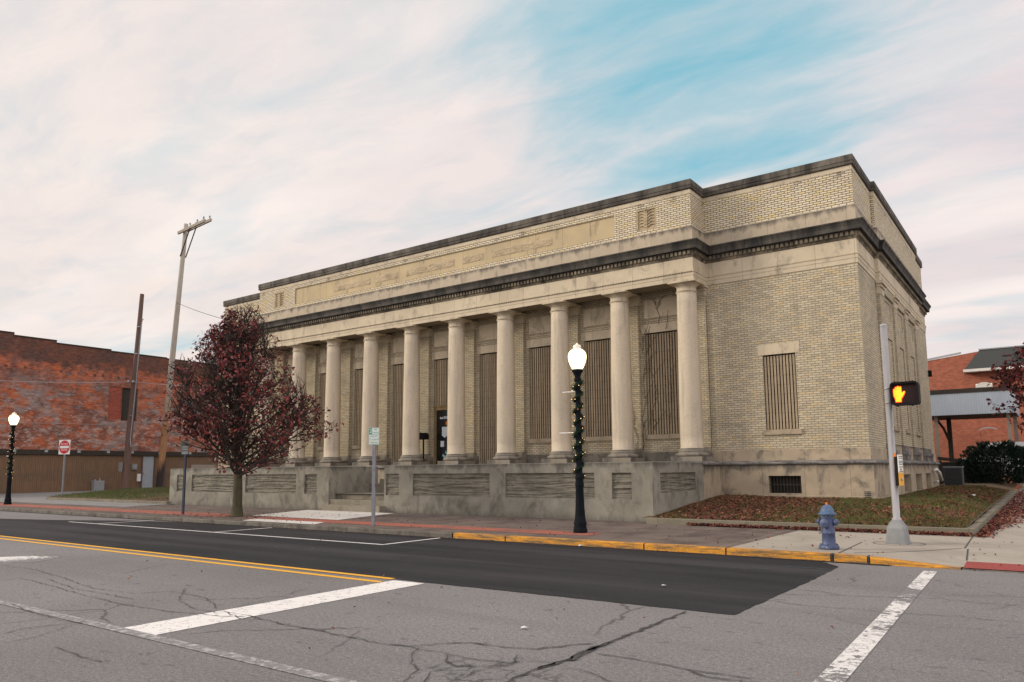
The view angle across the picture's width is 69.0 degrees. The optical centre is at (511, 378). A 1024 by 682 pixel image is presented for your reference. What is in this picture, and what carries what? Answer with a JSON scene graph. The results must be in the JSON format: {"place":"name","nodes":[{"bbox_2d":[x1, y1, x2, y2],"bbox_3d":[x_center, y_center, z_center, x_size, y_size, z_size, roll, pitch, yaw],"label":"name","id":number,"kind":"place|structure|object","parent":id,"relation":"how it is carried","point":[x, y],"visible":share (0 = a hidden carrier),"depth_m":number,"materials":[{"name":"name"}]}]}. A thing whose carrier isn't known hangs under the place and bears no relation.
{"place":"outdoors","nodes":[
{"label":"outdoors","id":0,"kind":"place"},
{"bbox_2d":[0,490,165,506],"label":"alley","id":1,"kind":"structure","parent":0,"point":[39,497],"depth_m":40.39,"materials":[{"name":"grey concrete"}]},
{"bbox_2d":[58,440,70,494],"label":"do not enter sign","id":2,"kind":"object","parent":1,"relation":"on","point":[64,447],"visible":1,"depth_m":47.84,"materials":[{"name":"grey metal"}]},
{"bbox_2d":[46,497,169,504],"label":"island kerb","id":3,"kind":"structure","parent":1,"relation":"on","point":[114,500],"depth_m":38.16,"materials":[{"name":"concrete"}]},
{"bbox_2d":[0,449,218,493],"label":"boarded annex","id":4,"kind":"object","parent":1,"relation":"on","point":[36,471],"visible":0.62,"depth_m":57.11,"materials":[{"name":"brown wood"}]},
{"bbox_2d":[131,464,137,469],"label":"electric meter","id":5,"kind":"object","parent":4,"relation":"attached to","point":[134,467],"visible":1,"depth_m":60.22,"materials":[{"name":"grey metal"}]},
{"bbox_2d":[142,456,153,487],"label":"door","id":6,"kind":"structure","parent":4,"relation":"in","point":[148,461],"depth_m":61.29,"materials":[{"name":"grey paint"}]},
{"bbox_2d":[191,465,214,467],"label":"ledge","id":7,"kind":"object","parent":4,"relation":"attached to","point":[202,466],"visible":0.12,"depth_m":65.18,"materials":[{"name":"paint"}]},
{"bbox_2d":[0,330,220,451],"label":"brick building","id":8,"kind":"structure","parent":1,"relation":"on","point":[40,401],"depth_m":58.02,"materials":[{"name":"red brick"}]},
{"bbox_2d":[0,421,103,424],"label":"cable","id":9,"kind":"object","parent":8,"relation":"attached to","point":[61,423],"visible":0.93,"depth_m":56.39,"materials":[{"name":"metal"}]},
{"bbox_2d":[107,386,121,418],"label":"bricked window","id":10,"kind":"structure","parent":8,"relation":"in","point":[115,393],"depth_m":60.14,"materials":[{"name":"red brick"}]},
{"bbox_2d":[121,388,136,420],"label":"boarded window","id":11,"kind":"structure","parent":8,"relation":"in","point":[125,391],"depth_m":60.95,"materials":[{"name":"wood"}]},
{"bbox_2d":[118,294,143,488],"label":"utility pole","id":12,"kind":"object","parent":1,"relation":"on","point":[126,462],"visible":0.94,"depth_m":57.48,"materials":[{"name":"brown wood"}]},
{"bbox_2d":[0,380,111,382],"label":"cable","id":13,"kind":"object","parent":12,"relation":"attached to","point":[65,382],"visible":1,"depth_m":54.67,"materials":[{"name":"metal"}]},
{"bbox_2d":[155,215,211,486],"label":"utility pole","id":14,"kind":"object","parent":1,"relation":"on","point":[164,437],"visible":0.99,"depth_m":60.43,"materials":[{"name":"brown wood"}]},
{"bbox_2d":[49,487,168,500],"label":"grass lawn","id":15,"kind":"structure","parent":0,"point":[151,498],"depth_m":41.60,"materials":[{"name":"green plant"}]},
{"bbox_2d":[91,478,104,490],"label":"gas meter","id":16,"kind":"object","parent":15,"relation":"on","point":[98,485],"visible":0.92,"depth_m":57.51,"materials":[{"name":"grey metal"}]},
{"bbox_2d":[0,502,797,547],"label":"sidewalk","id":17,"kind":"structure","parent":0,"point":[644,532],"depth_m":19.74,"materials":[{"name":"grey concrete"}]},
{"bbox_2d":[154,301,343,516],"bbox_3d":[-9.280,1.047,25.554,5.730,7.429,5.914,-5,-9,35],"label":"red leaf tree","id":18,"kind":"object","parent":17,"relation":"on","point":[239,369],"visible":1,"depth_m":24.77,"materials":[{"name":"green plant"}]},
{"bbox_2d":[0,503,600,535],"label":"brick strip","id":19,"kind":"object","parent":17,"relation":"on","point":[348,522],"visible":1,"depth_m":22.12,"materials":[{"name":"red brick"}]},
{"bbox_2d":[3,412,18,504],"bbox_3d":[-24.694,3.905,36.706,0.726,4.530,0.443,-12,-13,58],"label":"street lamp","id":20,"kind":"object","parent":19,"relation":"on","point":[13,419],"visible":1,"depth_m":36.52,"materials":[{"name":"black metal"}]},
{"bbox_2d":[6,430,15,477],"bbox_3d":[-24.622,3.718,36.599,0.388,2.445,0.397,-5,-9,35],"label":"garland","id":21,"kind":"object","parent":20,"relation":"attached to","point":[9,445],"visible":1,"depth_m":36.56,"materials":[{"name":"green plant"}]},
{"bbox_2d":[181,440,188,513],"bbox_3d":[-11.784,3.533,26.784,0.310,2.650,0.070,-2,-7,16],"label":"parking sign","id":22,"kind":"object","parent":19,"relation":"on","point":[185,450],"visible":0.88,"depth_m":26.80,"materials":[{"name":"grey metal"}]},
{"bbox_2d":[559,343,587,532],"bbox_3d":[1.521,1.395,17.935,0.726,4.530,0.443,-12,-13,58],"label":"street lamp","id":23,"kind":"object","parent":19,"relation":"on","point":[577,357],"visible":1,"depth_m":17.74,"materials":[{"name":"black metal"}]},
{"bbox_2d":[571,380,585,478],"bbox_3d":[1.582,1.181,17.834,0.390,2.473,0.391,-5,-9,35],"label":"garland","id":24,"kind":"object","parent":23,"relation":"attached to","point":[582,427],"visible":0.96,"depth_m":17.78,"materials":[{"name":"green"}]},
{"bbox_2d":[244,510,391,523],"bbox_3d":[-6.750,4.589,24.900,4.393,0.001,7.158,-2,-7,15],"label":"concrete pad","id":25,"kind":"object","parent":17,"relation":"on","point":[322,514],"visible":1,"depth_m":25.16,"materials":[{"name":"grey concrete"}]},
{"bbox_2d":[322,479,384,512],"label":"entrance steps","id":26,"kind":"structure","parent":17,"relation":"on","point":[354,502],"depth_m":27.93,"materials":[{"name":"stone"}]},
{"bbox_2d":[369,427,379,525],"bbox_3d":[-3.810,2.687,20.528,0.310,2.680,0.071,-2,-7,9],"label":"parking sign","id":27,"kind":"object","parent":17,"relation":"on","point":[374,434],"visible":1,"depth_m":20.56,"materials":[{"name":"grey metal"}]},
{"bbox_2d":[169,462,704,521],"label":"terrace wall","id":28,"kind":"structure","parent":17,"relation":"on","point":[628,491],"depth_m":24.52,"materials":[{"name":"concrete"}]},
{"bbox_2d":[0,511,1023,681],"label":"road","id":29,"kind":"structure","parent":0,"point":[772,640],"depth_m":7.53,"materials":[{"name":"grey asphalt"}]},
{"bbox_2d":[0,556,58,562],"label":"turn arrow marking","id":30,"kind":"object","parent":29,"relation":"on","point":[28,559],"visible":1,"depth_m":14.15,"materials":[{"name":"white paint"}]},
{"bbox_2d":[0,599,358,681],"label":"old white line","id":31,"kind":"object","parent":29,"relation":"on","point":[276,666],"visible":1,"depth_m":6.88,"materials":[{"name":"paint"}]},
{"bbox_2d":[0,535,393,581],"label":"yellow centre lines","id":32,"kind":"object","parent":29,"relation":"on","point":[211,559],"visible":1,"depth_m":13.42,"materials":[{"name":"paint"}]},
{"bbox_2d":[0,507,454,537],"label":"kerb","id":33,"kind":"structure","parent":29,"relation":"on","point":[355,529],"depth_m":22.08,"materials":[{"name":"concrete"}]},
{"bbox_2d":[125,580,423,634],"bbox_3d":[-2.661,2.756,9.167,0.660,0.001,4.070,-5,-9,35],"label":"stop line","id":34,"kind":"object","parent":29,"relation":"on","point":[172,625],"visible":1,"depth_m":8.78,"materials":[{"name":"white paint"}]},
{"bbox_2d":[0,519,837,614],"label":"asphalt patch","id":35,"kind":"object","parent":29,"relation":"on","point":[726,585],"visible":0.98,"depth_m":13.15,"materials":[{"name":"black asphalt"}]},
{"bbox_2d":[77,520,436,544],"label":"parking bay lines","id":36,"kind":"object","parent":35,"relation":"on","point":[259,535],"visible":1,"depth_m":19.20,"materials":[{"name":"white paint"}]},
{"bbox_2d":[0,510,889,565],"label":"gutter dirt","id":37,"kind":"structure","parent":35,"relation":"on","point":[515,542],"depth_m":16.24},
{"bbox_2d":[2,566,1016,681],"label":"road cracks","id":38,"kind":"object","parent":29,"relation":"on","point":[576,655],"visible":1,"depth_m":6.77,"materials":[{"name":"black asphalt"}]},
{"bbox_2d":[45,484,1023,673],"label":"fallen leaves","id":39,"kind":"object","parent":29,"relation":"on","point":[997,521],"visible":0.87,"depth_m":20.23,"materials":[{"name":"red plant"}]},
{"bbox_2d":[453,532,960,569],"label":"yellow kerb","id":40,"kind":"structure","parent":29,"relation":"on","point":[821,556],"depth_m":14.06,"materials":[{"name":"paint"}]},
{"bbox_2d":[505,536,870,562],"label":"kerb joints","id":41,"kind":"object","parent":40,"relation":"on","point":[831,557],"visible":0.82,"depth_m":12.82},
{"bbox_2d":[813,571,936,681],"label":"crosswalk line","id":42,"kind":"object","parent":29,"relation":"on","point":[844,664],"visible":1,"depth_m":7.08,"materials":[{"name":"white paint"}]},
{"bbox_2d":[962,568,1023,573],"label":"flush kerb","id":43,"kind":"structure","parent":29,"relation":"on","point":[1005,571],"depth_m":11.45,"materials":[{"name":"concrete"}]},
{"bbox_2d":[0,0,1023,384],"label":"sky","id":44,"kind":"structure","parent":0,"point":[311,135],"materials":[{"name":"white"}]},
{"bbox_2d":[51,482,1017,527],"bbox_3d":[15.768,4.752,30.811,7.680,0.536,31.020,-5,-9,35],"label":"lawn ground","id":45,"kind":"structure","parent":0,"point":[1009,486],"depth_m":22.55,"materials":[{"name":"brown plant"}]},
{"bbox_2d":[218,153,943,498],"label":"civic building","id":46,"kind":"structure","parent":45,"relation":"on","point":[780,297],"depth_m":27.52,"materials":[{"name":"brick"}]},
{"bbox_2d":[243,410,252,451],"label":"window","id":47,"kind":"structure","parent":46,"relation":"in","point":[250,410],"depth_m":41.33,"materials":[{"name":"brown wood"}]},
{"bbox_2d":[284,371,291,450],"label":"window","id":48,"kind":"structure","parent":46,"relation":"in","point":[291,371],"depth_m":39.69,"materials":[{"name":"brown wood"}]},
{"bbox_2d":[317,367,325,449],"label":"window","id":49,"kind":"structure","parent":46,"relation":"in","point":[321,370],"depth_m":38.10,"materials":[{"name":"brown wood"}]},
{"bbox_2d":[352,362,363,448],"bbox_3d":[-7.126,1.268,36.213,1.760,4.260,0.200,-5,-9,35],"label":"window","id":50,"kind":"structure","parent":46,"relation":"in","point":[359,365],"depth_m":36.52,"materials":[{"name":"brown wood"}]},
{"bbox_2d":[391,356,403,461],"bbox_3d":[-4.987,1.490,34.668,1.760,5.110,0.142,-5,-9,35],"label":"window","id":51,"kind":"structure","parent":46,"relation":"in","point":[398,369],"depth_m":34.93,"materials":[{"name":"brown wood"}]},
{"bbox_2d":[419,433,428,461],"bbox_3d":[-3.917,3.121,32.967,0.290,1.460,0.400,-5,-9,35],"label":"mailbox","id":52,"kind":"object","parent":46,"relation":"on","point":[423,436],"visible":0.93,"depth_m":32.93,"materials":[{"name":"black metal"}]},
{"bbox_2d":[432,351,447,405],"bbox_3d":[-2.878,-0.033,33.314,1.760,2.450,0.142,-5,-9,35],"label":"window","id":53,"kind":"structure","parent":46,"relation":"in","point":[441,366],"depth_m":33.51,"materials":[{"name":"beige wood"}]},
{"bbox_2d":[433,405,447,464],"bbox_3d":[-2.873,2.505,32.982,1.540,2.670,0.110,-5,-9,35],"label":"door","id":54,"kind":"structure","parent":46,"relation":"in","point":[440,412],"depth_m":33.22,"materials":[{"name":"black glass"}]},
{"bbox_2d":[477,344,496,463],"bbox_3d":[-0.750,1.084,31.636,1.760,5.110,0.142,-5,-9,35],"label":"window","id":55,"kind":"structure","parent":46,"relation":"in","point":[488,361],"depth_m":31.81,"materials":[{"name":"brown wood"}]},
{"bbox_2d":[526,337,551,442],"bbox_3d":[1.348,0.457,30.148,1.760,4.260,0.200,-5,-9,35],"label":"window","id":56,"kind":"structure","parent":46,"relation":"in","point":[540,357],"depth_m":30.30,"materials":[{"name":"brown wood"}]},
{"bbox_2d":[581,329,611,440],"bbox_3d":[3.467,0.254,28.632,1.760,4.260,0.200,-5,-9,35],"label":"window","id":57,"kind":"structure","parent":46,"relation":"in","point":[598,352],"depth_m":28.74,"materials":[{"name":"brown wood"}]},
{"bbox_2d":[632,298,677,446],"bbox_3d":[5.037,-0.211,27.393,2.657,5.644,0.167,-4,-8,30],"label":"dead vine","id":58,"kind":"object","parent":46,"relation":"attached to","point":[652,374],"visible":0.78,"depth_m":27.35,"materials":[{"name":"brown plant"}]},
{"bbox_2d":[641,321,679,438],"bbox_3d":[5.586,0.052,27.116,1.760,4.260,0.200,-5,-9,35],"label":"window","id":59,"kind":"structure","parent":46,"relation":"in","point":[666,428],"depth_m":27.19,"materials":[{"name":"brown wood"}]},
{"bbox_2d":[757,341,801,434],"bbox_3d":[8.874,0.331,24.594,1.360,3.020,0.200,-5,-9,35],"label":"window","id":60,"kind":"structure","parent":46,"relation":"in","point":[780,370],"depth_m":24.60,"materials":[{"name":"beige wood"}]},
{"bbox_2d":[770,476,801,492],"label":"cellar window","id":61,"kind":"structure","parent":46,"relation":"in","point":[779,484],"depth_m":24.27,"materials":[{"name":"black metal"}]},
{"bbox_2d":[943,466,964,484],"bbox_3d":[20.871,4.646,35.137,0.790,1.010,0.740,-5,-9,35],"label":"air conditioner","id":62,"kind":"object","parent":45,"relation":"on","point":[953,475],"visible":0.85,"depth_m":34.86,"materials":[{"name":"grey metal"}]},
{"bbox_2d":[938,457,969,483],"bbox_3d":[23.512,4.915,39.568,1.450,1.560,0.180,-5,-9,35],"label":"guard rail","id":63,"kind":"object","parent":45,"relation":"on","point":[947,459],"visible":0.43,"depth_m":39.80,"materials":[{"name":"grey metal"}]},
{"bbox_2d":[938,461,1001,484],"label":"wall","id":64,"kind":"structure","parent":45,"relation":"on","point":[953,464],"depth_m":40.35,"materials":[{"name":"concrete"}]},
{"bbox_2d":[955,439,1023,484],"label":"evergreen shrub","id":65,"kind":"object","parent":45,"relation":"on","point":[975,456],"visible":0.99,"depth_m":37.82,"materials":[{"name":"green plant"}]},
{"bbox_2d":[92,494,1009,570],"bbox_3d":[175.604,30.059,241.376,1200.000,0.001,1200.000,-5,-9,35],"label":"ground","id":66,"kind":"structure","parent":0,"point":[832,555],"depth_m":22.00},
{"bbox_2d":[734,485,1023,566],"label":"concrete sidewalk","id":67,"kind":"structure","parent":0,"point":[1008,551],"depth_m":14.07,"materials":[{"name":"grey concrete"}]},
{"bbox_2d":[816,502,839,549],"bbox_3d":[5.790,2.691,13.643,0.349,0.845,0.349,-1,-7,6],"label":"fire hydrant","id":68,"kind":"object","parent":67,"relation":"on","point":[827,522],"visible":1,"depth_m":13.54,"materials":[{"name":"blue metal"}]},
{"bbox_2d":[646,489,1017,535],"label":"lawn kerb wall","id":69,"kind":"structure","parent":67,"relation":"on","point":[979,523],"depth_m":18.40,"materials":[{"name":"concrete"}]},
{"bbox_2d":[879,324,910,544],"bbox_3d":[7.506,1.048,14.762,0.410,4.355,0.410,-5,-9,35],"label":"signal pole","id":70,"kind":"object","parent":67,"relation":"on","point":[897,532],"visible":1,"depth_m":14.65,"materials":[{"name":"metal"}]},
{"bbox_2d":[894,455,903,485],"bbox_3d":[7.588,1.789,14.586,0.224,0.600,0.103,6,-9,-42],"label":"crossing button","id":71,"kind":"object","parent":70,"relation":"attached to","point":[899,473],"visible":1,"depth_m":14.54,"materials":[{"name":"white plastic"}]},
{"bbox_2d":[884,380,920,406],"bbox_3d":[7.662,0.299,14.651,0.642,0.502,0.282,-5,-9,35],"label":"pedestrian signal","id":72,"kind":"object","parent":70,"relation":"attached to","point":[904,393],"visible":1,"depth_m":14.54,"materials":[{"name":"black plastic"}]},
{"bbox_2d":[839,527,1009,559],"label":"paving joints","id":73,"kind":"object","parent":67,"relation":"on","point":[927,550],"visible":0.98,"depth_m":13.44,"materials":[{"name":"grey concrete"}]},
{"bbox_2d":[927,345,1023,490],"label":"orange brick building","id":74,"kind":"structure","parent":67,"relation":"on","point":[969,370],"depth_m":51.22,"materials":[{"name":"brick"}]},
{"bbox_2d":[975,382,992,387],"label":"window","id":75,"kind":"structure","parent":74,"relation":"in","point":[983,384],"depth_m":50.97,"materials":[{"name":"white paint"}]},
{"bbox_2d":[980,431,997,442],"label":"bricked window","id":76,"kind":"structure","parent":74,"relation":"in","point":[991,436],"depth_m":50.54,"materials":[{"name":"red brick"}]},
{"bbox_2d":[930,385,1022,484],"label":"canopy","id":77,"kind":"object","parent":67,"relation":"on","point":[948,405],"visible":0.61,"depth_m":43.21,"materials":[{"name":"metal"}]},
{"bbox_2d":[963,561,1023,570],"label":"tactile paving","id":78,"kind":"structure","parent":67,"relation":"on","point":[994,566],"depth_m":11.72,"materials":[{"name":"red concrete"}]},
{"bbox_2d":[985,342,1023,433],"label":"red leaf tree","id":79,"kind":"object","parent":67,"relation":"on","point":[1009,380],"visible":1,"depth_m":29.71,"materials":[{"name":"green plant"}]}
]}

